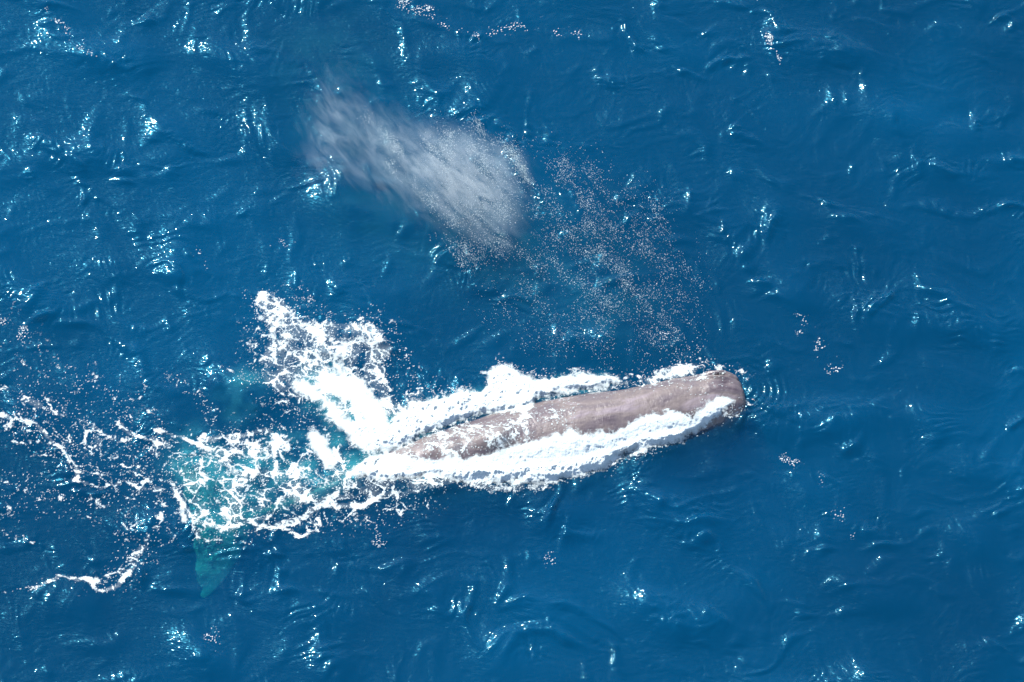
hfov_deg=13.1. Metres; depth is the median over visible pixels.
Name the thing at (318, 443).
foam trail
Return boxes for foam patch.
[228,291,416,454]
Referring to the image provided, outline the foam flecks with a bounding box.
[0,1,843,638]
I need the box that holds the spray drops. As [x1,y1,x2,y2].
[357,109,710,377]
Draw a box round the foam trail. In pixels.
[0,345,428,591]
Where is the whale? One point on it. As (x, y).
(610, 412)
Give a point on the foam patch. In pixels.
(353, 388)
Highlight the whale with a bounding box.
[179,370,745,597]
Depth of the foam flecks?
113.82 m
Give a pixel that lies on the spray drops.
(541, 229)

